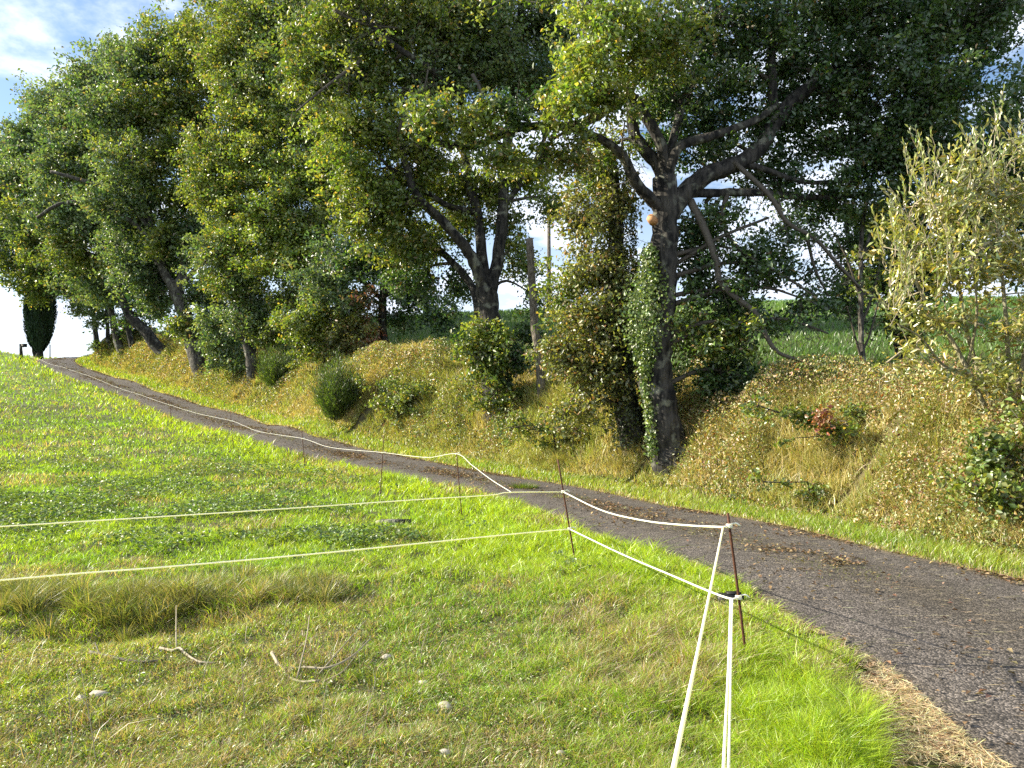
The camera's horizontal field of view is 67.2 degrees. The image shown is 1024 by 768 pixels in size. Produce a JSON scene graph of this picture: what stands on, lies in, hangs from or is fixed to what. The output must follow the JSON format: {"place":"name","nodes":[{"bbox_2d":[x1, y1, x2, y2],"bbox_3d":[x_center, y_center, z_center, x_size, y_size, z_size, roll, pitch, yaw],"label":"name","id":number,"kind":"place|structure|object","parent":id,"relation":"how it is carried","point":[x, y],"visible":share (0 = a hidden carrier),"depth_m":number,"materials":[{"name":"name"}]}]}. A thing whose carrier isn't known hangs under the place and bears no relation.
{"place":"outdoors","nodes":[
{"label":"outdoors","id":0,"kind":"place"},
{"bbox_2d":[0,299,1023,767],"bbox_3d":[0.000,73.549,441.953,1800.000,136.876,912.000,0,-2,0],"label":"ground","id":1,"kind":"structure","parent":0,"point":[934,763],"depth_m":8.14,"materials":[{"name":"green plant"}]},
{"bbox_2d":[19,344,26,358],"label":"marker post","id":2,"kind":"object","parent":1,"relation":"on","point":[20,349],"visible":0.78,"depth_m":60.03,"materials":[{"name":"brown wood"}]},
{"bbox_2d":[22,291,57,358],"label":"cypress tree","id":3,"kind":"object","parent":1,"relation":"on","point":[39,324],"visible":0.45,"depth_m":61.11,"materials":[{"name":"green plant"}]},
{"bbox_2d":[0,132,100,343],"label":"oak tree","id":4,"kind":"object","parent":1,"relation":"on","point":[14,274],"visible":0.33,"depth_m":58.74,"materials":[{"name":"green plant"}]},
{"bbox_2d":[0,68,124,354],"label":"oak tree","id":5,"kind":"object","parent":1,"relation":"on","point":[10,224],"visible":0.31,"depth_m":55.15,"materials":[{"name":"green plant"}]},
{"bbox_2d":[64,672,78,758],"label":"dry stalk","id":6,"kind":"object","parent":1,"relation":"on","point":[70,711],"visible":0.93,"depth_m":3.54,"materials":[{"name":"beige plant"}]},
{"bbox_2d":[74,695,86,703],"bbox_3d":[-2.362,1.732,4.218,0.061,0.051,0.070,0,-2,0],"label":"stone","id":7,"kind":"object","parent":1,"relation":"on","point":[80,696],"visible":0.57,"depth_m":4.21,"materials":[{"name":"stone"}]},
{"bbox_2d":[57,271,118,346],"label":"oak tree","id":8,"kind":"object","parent":1,"relation":"on","point":[94,318],"visible":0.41,"depth_m":57.81,"materials":[{"name":"green plant"}]},
{"bbox_2d":[79,667,99,765],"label":"dry stalk","id":9,"kind":"object","parent":1,"relation":"on","point":[89,719],"visible":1,"depth_m":3.49,"materials":[{"name":"beige plant"}]},
{"bbox_2d":[4,25,175,356],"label":"oak tree","id":10,"kind":"object","parent":1,"relation":"on","point":[72,227],"visible":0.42,"depth_m":49.16,"materials":[{"name":"green plant"}]},
{"bbox_2d":[85,327,106,352],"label":"hazel shrub","id":11,"kind":"object","parent":1,"relation":"on","point":[94,345],"visible":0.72,"depth_m":58.02,"materials":[{"name":"plant"}]},
{"bbox_2d":[89,690,108,697],"bbox_3d":[-2.304,1.736,4.297,0.089,0.049,0.072,2,-2,-43],"label":"stone","id":12,"kind":"object","parent":1,"relation":"on","point":[98,693],"visible":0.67,"depth_m":4.28,"materials":[{"name":"stone"}]},
{"bbox_2d":[89,642,161,662],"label":"fallen branch","id":13,"kind":"object","parent":1,"relation":"on","point":[121,658],"visible":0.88,"depth_m":4.90,"materials":[{"name":"brown wood"}]},
{"bbox_2d":[94,257,177,347],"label":"oak tree","id":14,"kind":"object","parent":1,"relation":"on","point":[129,332],"visible":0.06,"depth_m":55.32,"materials":[{"name":"green plant"}]},
{"bbox_2d":[133,636,147,681],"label":"dry stalk","id":15,"kind":"object","parent":1,"relation":"on","point":[140,661],"visible":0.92,"depth_m":4.55,"materials":[{"name":"beige plant"}]},
{"bbox_2d":[36,0,251,379],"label":"oak tree","id":16,"kind":"object","parent":1,"relation":"on","point":[142,110],"visible":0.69,"depth_m":42.68,"materials":[{"name":"green plant"}]},
{"bbox_2d":[0,556,357,644],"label":"tall grass","id":17,"kind":"structure","parent":1,"relation":"on","point":[22,599],"depth_m":6.23,"materials":[{"name":"plant"}]},
{"bbox_2d":[159,605,215,663],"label":"fallen branch","id":18,"kind":"object","parent":1,"relation":"on","point":[183,651],"visible":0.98,"depth_m":5.04,"materials":[{"name":"beige wood"}]},
{"bbox_2d":[195,664,206,729],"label":"dry stalk","id":19,"kind":"object","parent":1,"relation":"on","point":[201,699],"visible":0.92,"depth_m":3.83,"materials":[{"name":"beige plant"}]},
{"bbox_2d":[179,302,245,378],"bbox_3d":[-15.024,-1.902,39.576,3.783,4.739,3.346,0,-2,0],"label":"hazel shrub","id":20,"kind":"object","parent":1,"relation":"on","point":[229,359],"visible":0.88,"depth_m":39.05,"materials":[{"name":"green plant"}]},
{"bbox_2d":[234,662,247,715],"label":"dry stalk","id":21,"kind":"object","parent":1,"relation":"on","point":[243,689],"visible":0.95,"depth_m":3.98,"materials":[{"name":"beige plant"}]},
{"bbox_2d":[135,0,363,384],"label":"field maple tree","id":22,"kind":"object","parent":1,"relation":"on","point":[235,160],"visible":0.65,"depth_m":37.35,"materials":[{"name":"green plant"}]},
{"bbox_2d":[252,344,296,388],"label":"broom shrub","id":23,"kind":"object","parent":1,"relation":"on","point":[272,372],"visible":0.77,"depth_m":36.14,"materials":[{"name":"green plant"}]},
{"bbox_2d":[0,367,591,576],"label":"clover weeds","id":24,"kind":"object","parent":1,"relation":"on","point":[57,513],"visible":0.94,"depth_m":11.72,"materials":[{"name":"green plant"}]},
{"bbox_2d":[270,615,370,682],"bbox_3d":[-1.159,1.631,4.778,0.630,0.224,0.716,1,-2,-21],"label":"fallen branch","id":25,"kind":"object","parent":1,"relation":"on","point":[274,657],"visible":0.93,"depth_m":4.63,"materials":[{"name":"beige wood"}]},
{"bbox_2d":[316,676,328,735],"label":"dry stalk","id":26,"kind":"object","parent":1,"relation":"on","point":[323,707],"visible":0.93,"depth_m":3.62,"materials":[{"name":"beige plant"}]},
{"bbox_2d":[266,287,389,372],"bbox_3d":[-7.790,-2.002,33.413,5.596,4.403,3.150,0,-2,0],"label":"hazel shrub","id":27,"kind":"object","parent":1,"relation":"on","point":[352,332],"visible":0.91,"depth_m":33.02,"materials":[{"name":"green plant"}]},
{"bbox_2d":[307,347,363,420],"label":"broom shrub","id":28,"kind":"object","parent":1,"relation":"on","point":[336,396],"visible":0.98,"depth_m":26.96,"materials":[{"name":"green plant"}]},
{"bbox_2d":[267,220,469,341],"bbox_3d":[-6.033,-4.120,34.184,8.921,7.351,4.978,0,-2,0],"label":"oak tree","id":29,"kind":"object","parent":1,"relation":"on","point":[347,298],"visible":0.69,"depth_m":33.47,"materials":[{"name":"green plant"}]},
{"bbox_2d":[361,662,375,749],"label":"dry stalk","id":30,"kind":"object","parent":1,"relation":"on","point":[368,706],"visible":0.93,"depth_m":3.49,"materials":[{"name":"beige plant"}]},
{"bbox_2d":[380,435,385,492],"bbox_3d":[-2.388,1.565,14.244,0.128,1.228,0.038,0,-2,9],"label":"fence stake","id":31,"kind":"object","parent":1,"relation":"on","point":[382,463],"visible":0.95,"depth_m":14.25,"materials":[{"name":"metal"}]},
{"bbox_2d":[175,0,595,423],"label":"oak tree","id":32,"kind":"object","parent":1,"relation":"on","point":[439,35],"visible":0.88,"depth_m":21.78,"materials":[{"name":"green plant"}]},
{"bbox_2d":[382,654,392,660],"bbox_3d":[-0.791,1.731,4.873,0.066,0.038,0.042,1,-2,-23],"label":"stone","id":33,"kind":"object","parent":1,"relation":"on","point":[385,656],"visible":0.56,"depth_m":4.87,"materials":[{"name":"stone"}]},
{"bbox_2d":[0,546,778,767],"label":"dry weed stems","id":34,"kind":"object","parent":1,"relation":"on","point":[316,681],"visible":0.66,"depth_m":4.59,"materials":[{"name":"beige plant"}]},
{"bbox_2d":[376,519,410,524],"bbox_3d":[-1.678,1.953,10.873,0.494,0.080,0.100,0,-2,2],"label":"old timber","id":35,"kind":"object","parent":1,"relation":"on","point":[397,520],"visible":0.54,"depth_m":10.82,"materials":[{"name":"grey wood"}]},
{"bbox_2d":[351,367,444,429],"bbox_3d":[-3.149,0.820,25.367,4.484,2.871,2.766,-1,-2,22],"label":"bramble bush","id":36,"kind":"object","parent":1,"relation":"on","point":[405,394],"visible":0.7,"depth_m":25.18,"materials":[{"name":"green plant"}]},
{"bbox_2d":[419,622,428,665],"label":"dry stalk","id":37,"kind":"object","parent":1,"relation":"on","point":[422,644],"visible":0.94,"depth_m":4.73,"materials":[{"name":"beige plant"}]},
{"bbox_2d":[0,532,848,767],"bbox_3d":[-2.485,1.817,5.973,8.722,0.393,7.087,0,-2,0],"label":"pasture tufts","id":38,"kind":"object","parent":1,"relation":"on","point":[491,702],"visible":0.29,"depth_m":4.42,"materials":[{"name":"green plant"}]},
{"bbox_2d":[438,701,451,710],"bbox_3d":[-0.345,1.689,4.014,0.065,0.048,0.079,1,-2,-36],"label":"stone","id":39,"kind":"object","parent":1,"relation":"on","point":[447,705],"visible":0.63,"depth_m":4.00,"materials":[{"name":"stone"}]},
{"bbox_2d":[439,749,450,759],"bbox_3d":[-0.298,1.648,3.424,0.059,0.053,0.048,0,-2,15],"label":"stone","id":40,"kind":"object","parent":1,"relation":"on","point":[446,752],"visible":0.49,"depth_m":3.41,"materials":[{"name":"stone"}]},
{"bbox_2d":[455,452,461,516],"bbox_3d":[-0.816,1.637,11.939,0.126,1.163,0.043,0,-2,-6],"label":"fence stake","id":41,"kind":"object","parent":1,"relation":"on","point":[456,453],"visible":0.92,"depth_m":11.94,"materials":[{"name":"metal"}]},
{"bbox_2d":[447,310,553,415],"bbox_3d":[-0.135,-0.215,22.047,3.414,3.996,2.009,1,-2,-25],"label":"oak sapling shrub","id":42,"kind":"object","parent":1,"relation":"on","point":[510,363],"visible":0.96,"depth_m":21.69,"materials":[{"name":"green plant"}]},
{"bbox_2d":[526,238,545,398],"bbox_3d":[0.669,-1.684,21.319,0.567,4.720,0.254,0,-2,0],"label":"wooden pole","id":43,"kind":"object","parent":1,"relation":"on","point":[532,300],"visible":0.69,"depth_m":21.24,"materials":[{"name":"grey wood"}]},
{"bbox_2d":[488,400,599,454],"bbox_3d":[1.010,1.462,18.672,3.153,2.180,1.835,0,-2,0],"label":"bramble bush","id":44,"kind":"object","parent":1,"relation":"on","point":[516,427],"visible":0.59,"depth_m":18.68,"materials":[{"name":"green plant"}]},
{"bbox_2d":[539,209,550,301],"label":"utility pole","id":45,"kind":"object","parent":1,"relation":"on","point":[548,244],"visible":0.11,"depth_m":52.21,"materials":[{"name":"grey wood"}]},
{"bbox_2d":[75,355,1023,579],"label":"verge grass","id":46,"kind":"structure","parent":1,"relation":"on","point":[844,528],"depth_m":13.78,"materials":[{"name":"green plant"}]},
{"bbox_2d":[86,329,1023,551],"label":"bank grass","id":47,"kind":"structure","parent":1,"relation":"on","point":[592,440],"depth_m":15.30,"materials":[{"name":"green plant"}]},
{"bbox_2d":[90,325,1023,557],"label":"bank brambles","id":48,"kind":"object","parent":1,"relation":"on","point":[836,359],"visible":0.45,"depth_m":13.82,"materials":[{"name":"green plant"}]},
{"bbox_2d":[556,750,565,756],"bbox_3d":[0.224,1.678,3.496,0.045,0.038,0.043,-1,-2,39],"label":"stone","id":49,"kind":"object","parent":1,"relation":"on","point":[559,751],"visible":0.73,"depth_m":3.48,"materials":[{"name":"stone"}]},
{"bbox_2d":[557,459,575,560],"bbox_3d":[0.573,1.384,7.892,0.223,1.221,0.045,0,-2,-4],"label":"fence stake","id":50,"kind":"object","parent":1,"relation":"on","point":[563,491],"visible":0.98,"depth_m":7.89,"materials":[{"name":"metal"}]},
{"bbox_2d":[0,491,561,526],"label":"fence rope","id":51,"kind":"object","parent":50,"relation":"attached to","point":[256,510],"visible":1,"depth_m":5.74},
{"bbox_2d":[0,529,568,580],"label":"fence rope","id":52,"kind":"object","parent":50,"relation":"attached to","point":[262,558],"visible":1,"depth_m":5.76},
{"bbox_2d":[518,144,649,458],"bbox_3d":[1.677,-1.761,16.757,3.059,7.870,2.879,-1,-2,20],"label":"ivy covered tree","id":53,"kind":"object","parent":1,"relation":"on","point":[608,362],"visible":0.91,"depth_m":16.49,"materials":[{"name":"green plant"}]},
{"bbox_2d":[156,294,1023,395],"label":"meadow grass","id":54,"kind":"structure","parent":1,"relation":"on","point":[832,345],"depth_m":30.63,"materials":[{"name":"green plant"}]},
{"bbox_2d":[253,337,1023,420],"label":"bank seed heads","id":55,"kind":"object","parent":1,"relation":"on","point":[742,379],"visible":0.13,"depth_m":14.03,"materials":[{"name":"beige plant"}]},
{"bbox_2d":[340,465,1015,767],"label":"cut straw","id":56,"kind":"object","parent":1,"relation":"on","point":[937,733],"visible":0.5,"depth_m":3.81,"materials":[{"name":"beige plant"}]},
{"bbox_2d":[386,0,1023,479],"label":"oak tree","id":57,"kind":"object","parent":1,"relation":"on","point":[926,40],"visible":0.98,"depth_m":15.59,"materials":[{"name":"green plant"}]},
{"bbox_2d":[726,513,749,654],"bbox_3d":[1.425,1.338,4.848,0.150,1.049,0.052,0,-2,0],"label":"fence stake","id":58,"kind":"object","parent":1,"relation":"on","point":[730,527],"visible":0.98,"depth_m":4.85,"materials":[{"name":"metal"}]},
{"bbox_2d":[564,492,727,527],"bbox_3d":[0.965,1.035,6.373,0.088,0.196,3.172,0,-2,-15],"label":"fence rope","id":59,"kind":"object","parent":58,"relation":"attached to","point":[650,521],"visible":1,"depth_m":6.00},
{"bbox_2d":[570,529,737,599],"bbox_3d":[1.040,1.442,6.358,0.131,0.118,3.196,0,-2,-14],"label":"fence rope","id":60,"kind":"object","parent":58,"relation":"attached to","point":[735,598],"visible":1,"depth_m":6.02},
{"bbox_2d":[671,526,723,767],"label":"fence rope","id":61,"kind":"object","parent":58,"relation":"attached to","point":[680,736],"visible":1,"depth_m":2.26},
{"bbox_2d":[722,598,732,767],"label":"fence rope","id":62,"kind":"object","parent":58,"relation":"attached to","point":[729,679],"visible":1,"depth_m":3.22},
{"bbox_2d":[716,591,743,604],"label":"plastic block","id":63,"kind":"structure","parent":58,"relation":"attached to","point":[731,594],"depth_m":6.14,"materials":[{"name":"black plastic"}]},
{"bbox_2d":[746,467,833,509],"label":"bramble bush","id":64,"kind":"object","parent":1,"relation":"on","point":[809,487],"visible":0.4,"depth_m":11.69,"materials":[{"name":"green plant"}]},
{"bbox_2d":[737,387,881,456],"bbox_3d":[5.003,1.000,12.364,2.755,1.918,1.833,0,-2,0],"label":"bramble bush","id":65,"kind":"object","parent":1,"relation":"on","point":[817,419],"visible":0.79,"depth_m":12.37,"materials":[{"name":"green plant"}]},
{"bbox_2d":[824,172,905,375],"bbox_3d":[7.816,-2.137,16.976,1.989,6.148,1.654,0,-2,0],"label":"thin tree","id":66,"kind":"object","parent":1,"relation":"on","point":[861,297],"visible":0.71,"depth_m":16.87,"materials":[{"name":"green plant"}]},
{"bbox_2d":[799,57,1023,365],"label":"shrub","id":67,"kind":"object","parent":1,"relation":"on","point":[1017,99],"visible":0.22,"depth_m":19.95,"materials":[{"name":"green plant"}]},
{"bbox_2d":[851,84,1023,430],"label":"willow shrub","id":68,"kind":"object","parent":1,"relation":"on","point":[941,263],"visible":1,"depth_m":9.63,"materials":[{"name":"green plant"}]},
{"bbox_2d":[926,395,1023,543],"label":"bramble bush","id":69,"kind":"object","parent":1,"relation":"on","point":[989,461],"visible":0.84,"depth_m":8.64,"materials":[{"name":"green plant"}]},
{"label":"fence stake","id":70,"kind":"object","parent":1,"relation":"on","visible":0},
{"bbox_2d":[31,357,510,491],"bbox_3d":[-15.641,-0.364,30.909,2.444,4.338,56.460,1,-2,-36],"label":"fence rope","id":71,"kind":"object","parent":70,"relation":"attached to","point":[338,448],"visible":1,"depth_m":14.66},
{"bbox_2d":[0,0,1023,357],"label":"sky","id":72,"kind":"structure","parent":0,"point":[29,29],"materials":[{"name":"white"}]},
{"bbox_2d":[37,357,1023,767],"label":"road","id":73,"kind":"structure","parent":0,"point":[879,629],"depth_m":6.58,"materials":[{"name":"grey asphalt"}]},
{"bbox_2d":[60,362,899,580],"bbox_3d":[-13.853,0.163,32.614,3.394,4.992,61.844,1,-2,-36],"label":"lane moss","id":74,"kind":"object","parent":73,"relation":"on","point":[589,498],"visible":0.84,"depth_m":9.76,"materials":[{"name":"green plant"}]},
{"bbox_2d":[509,482,540,488],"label":"grass tuft","id":75,"kind":"object","parent":73,"relation":"on","point":[523,486],"visible":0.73,"depth_m":15.33,"materials":[{"name":"green plant"}]},
{"bbox_2d":[42,357,1023,765],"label":"leaf litter","id":76,"kind":"object","parent":73,"relation":"on","point":[604,505],"visible":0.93,"depth_m":10.57,"materials":[{"name":"brown plant"}]}
]}

